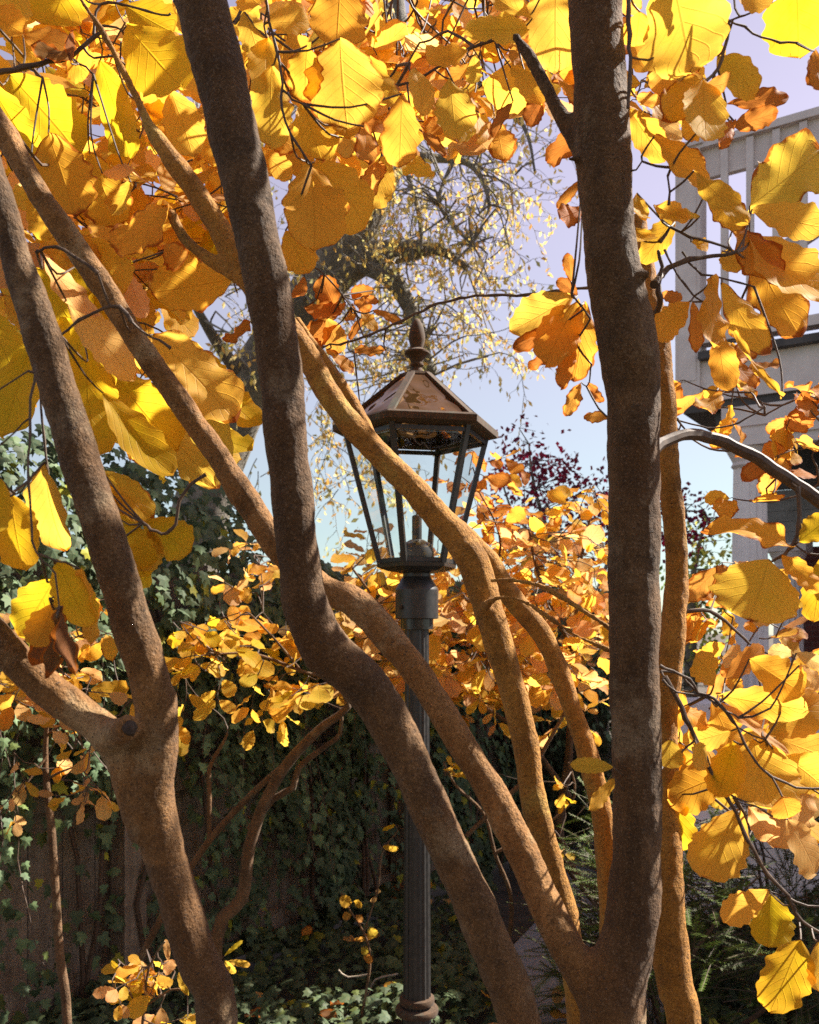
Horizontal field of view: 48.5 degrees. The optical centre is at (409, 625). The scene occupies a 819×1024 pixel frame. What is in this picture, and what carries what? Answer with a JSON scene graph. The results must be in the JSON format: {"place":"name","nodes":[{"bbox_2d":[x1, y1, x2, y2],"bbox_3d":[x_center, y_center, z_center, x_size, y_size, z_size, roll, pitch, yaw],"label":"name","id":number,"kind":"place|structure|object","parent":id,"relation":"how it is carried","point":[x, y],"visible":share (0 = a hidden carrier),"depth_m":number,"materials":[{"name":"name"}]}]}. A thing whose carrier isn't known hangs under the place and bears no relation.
{"place":"outdoors","nodes":[
{"label":"outdoors","id":0,"kind":"place"},
{"bbox_2d":[0,0,818,634],"label":"sky","id":1,"kind":"structure","parent":0,"point":[707,470],"materials":[{"name":"blue"}]},
{"bbox_2d":[74,634,818,1023],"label":"ground","id":2,"kind":"structure","parent":0,"point":[522,916],"depth_m":4.46,"materials":[{"name":"green plant"}]},
{"bbox_2d":[0,598,134,1023],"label":"yellow shrub","id":3,"kind":"object","parent":2,"relation":"on","point":[115,691],"visible":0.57,"depth_m":2.39,"materials":[{"name":"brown plant"}]},
{"bbox_2d":[0,0,237,1023],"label":"yellow leaved tree","id":4,"kind":"object","parent":2,"relation":"on","point":[138,753],"visible":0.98,"depth_m":0.95,"materials":[{"name":"brown plant"}]},
{"bbox_2d":[92,939,249,1023],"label":"yellow seedling","id":5,"kind":"object","parent":2,"relation":"on","point":[140,981],"visible":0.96,"depth_m":2.20,"materials":[{"name":"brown plant"}]},
{"bbox_2d":[138,529,350,960],"bbox_3d":[-0.546,0.595,2.949,0.649,1.912,0.927,0,0,-20],"label":"yellow shrub","id":6,"kind":"object","parent":2,"relation":"on","point":[286,698],"visible":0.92,"depth_m":2.92,"materials":[{"name":"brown plant"}]},
{"bbox_2d":[0,560,606,1023],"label":"wooden fence","id":7,"kind":"object","parent":2,"relation":"on","point":[126,858],"visible":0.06,"depth_m":3.65,"materials":[{"name":"brown wood"}]},
{"bbox_2d":[0,424,612,1023],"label":"climbing ivy","id":8,"kind":"object","parent":7,"relation":"attached to","point":[340,868],"visible":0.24,"depth_m":3.80,"materials":[{"name":"green plant"}]},
{"bbox_2d":[80,0,608,1023],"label":"yellow leaved tree","id":9,"kind":"object","parent":2,"relation":"on","point":[450,530],"visible":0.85,"depth_m":1.23,"materials":[{"name":"orange plant"}]},
{"bbox_2d":[173,0,540,1023],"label":"yellow leaved tree","id":10,"kind":"object","parent":2,"relation":"on","point":[343,86],"visible":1,"depth_m":0.97,"materials":[{"name":"brown plant"}]},
{"bbox_2d":[147,0,577,573],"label":"willow tree","id":11,"kind":"object","parent":2,"relation":"on","point":[347,262],"visible":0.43,"depth_m":10.38,"materials":[{"name":"yellow plant"}]},
{"bbox_2d":[339,824,397,1018],"bbox_3d":[-0.147,1.136,3.296,0.215,0.831,0.045,0,0,-6],"label":"yellow seedling","id":12,"kind":"object","parent":2,"relation":"on","point":[345,902],"visible":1,"depth_m":3.30,"materials":[{"name":"brown plant"}]},
{"bbox_2d":[0,0,818,1023],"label":"yellow leaved tree","id":13,"kind":"object","parent":2,"relation":"on","point":[186,404],"visible":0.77,"depth_m":1.10,"materials":[{"name":"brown plant"}]},
{"bbox_2d":[7,855,818,1023],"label":"ground ivy","id":14,"kind":"object","parent":2,"relation":"on","point":[382,998],"visible":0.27,"depth_m":3.62,"materials":[{"name":"green plant"}]},
{"bbox_2d":[338,970,397,996],"bbox_3d":[-0.164,1.462,3.600,0.240,0.207,0.008,0,0,0],"label":"fallen twig","id":15,"kind":"object","parent":14,"relation":"on","point":[371,985],"visible":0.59,"depth_m":3.60,"materials":[{"name":"brown wood"}]},
{"bbox_2d":[244,870,765,1023],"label":"fallen leaves","id":16,"kind":"object","parent":14,"relation":"on","point":[329,1013],"visible":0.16,"depth_m":3.37,"materials":[{"name":"yellow plant"}]},
{"bbox_2d":[332,318,497,1023],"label":"lamp post","id":17,"kind":"object","parent":2,"relation":"on","point":[414,408],"visible":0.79,"depth_m":2.56,"materials":[{"name":"black metal"}]},
{"bbox_2d":[222,267,612,934],"bbox_3d":[0.084,0.492,1.475,0.809,2.183,0.148,0,0,10],"label":"yellow leaved tree","id":18,"kind":"object","parent":2,"relation":"on","point":[326,329],"visible":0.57,"depth_m":1.42,"materials":[{"name":"orange plant"}]},
{"bbox_2d":[278,448,608,908],"bbox_3d":[0.303,0.459,3.814,1.640,2.222,1.627,0,0,0],"label":"yellow shrub","id":19,"kind":"object","parent":2,"relation":"on","point":[470,683],"visible":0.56,"depth_m":3.48,"materials":[{"name":"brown plant"}]},
{"bbox_2d":[443,713,575,937],"bbox_3d":[0.379,0.928,3.387,0.432,1.250,0.493,0,0,36],"label":"yellow shrub","id":20,"kind":"object","parent":2,"relation":"on","point":[562,805],"visible":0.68,"depth_m":3.49,"materials":[{"name":"brown plant"}]},
{"bbox_2d":[482,584,727,855],"bbox_3d":[1.179,0.631,6.231,2.333,1.915,1.688,0,0,0],"label":"hedge","id":21,"kind":"object","parent":2,"relation":"on","point":[552,794],"visible":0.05,"depth_m":5.88,"materials":[{"name":"green plant"}]},
{"bbox_2d":[488,414,722,771],"bbox_3d":[1.975,-0.310,9.040,2.537,3.736,1.256,0,0,0],"label":"red maple tree","id":22,"kind":"object","parent":2,"relation":"on","point":[534,464],"visible":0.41,"depth_m":8.99,"materials":[{"name":"dark red leaf"},{"name":"grey twig"}]},
{"bbox_2d":[555,588,683,734],"bbox_3d":[0.845,0.590,12.002,5.814,2.513,1.810,0,0,0],"label":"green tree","id":23,"kind":"object","parent":2,"relation":"on","point":[610,729],"depth_m":11.69,"materials":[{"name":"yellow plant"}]},
{"bbox_2d":[507,775,818,1023],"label":"evergreen shrub","id":24,"kind":"object","parent":2,"relation":"on","point":[651,990],"visible":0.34,"depth_m":3.27,"materials":[{"name":"green plant"}]},
{"bbox_2d":[570,214,818,1023],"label":"yellow leaved tree","id":25,"kind":"object","parent":2,"relation":"on","point":[768,758],"visible":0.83,"depth_m":1.15,"materials":[{"name":"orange plant"}]},
{"bbox_2d":[659,502,731,697],"bbox_3d":[3.615,0.048,11.035,1.494,3.004,1.506,0,0,0],"label":"green tree","id":26,"kind":"object","parent":2,"relation":"on","point":[690,647],"visible":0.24,"depth_m":10.95,"materials":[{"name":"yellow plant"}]},
{"bbox_2d":[681,697,818,921],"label":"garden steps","id":27,"kind":"structure","parent":2,"relation":"on","point":[704,705],"depth_m":4.81,"materials":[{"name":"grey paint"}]},
{"bbox_2d":[683,801,818,1023],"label":"evergreen shrub","id":28,"kind":"object","parent":2,"relation":"on","point":[791,1017],"visible":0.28,"depth_m":3.33,"materials":[{"name":"green plant"}]},
{"bbox_2d":[514,832,663,1023],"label":"path","id":29,"kind":"structure","parent":0,"point":[521,945],"depth_m":4.10,"materials":[{"name":"grey stone"}]},
{"bbox_2d":[675,106,818,693],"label":"house","id":30,"kind":"structure","parent":0,"point":[747,152],"depth_m":7.31,"materials":[{"name":"grey paint"}]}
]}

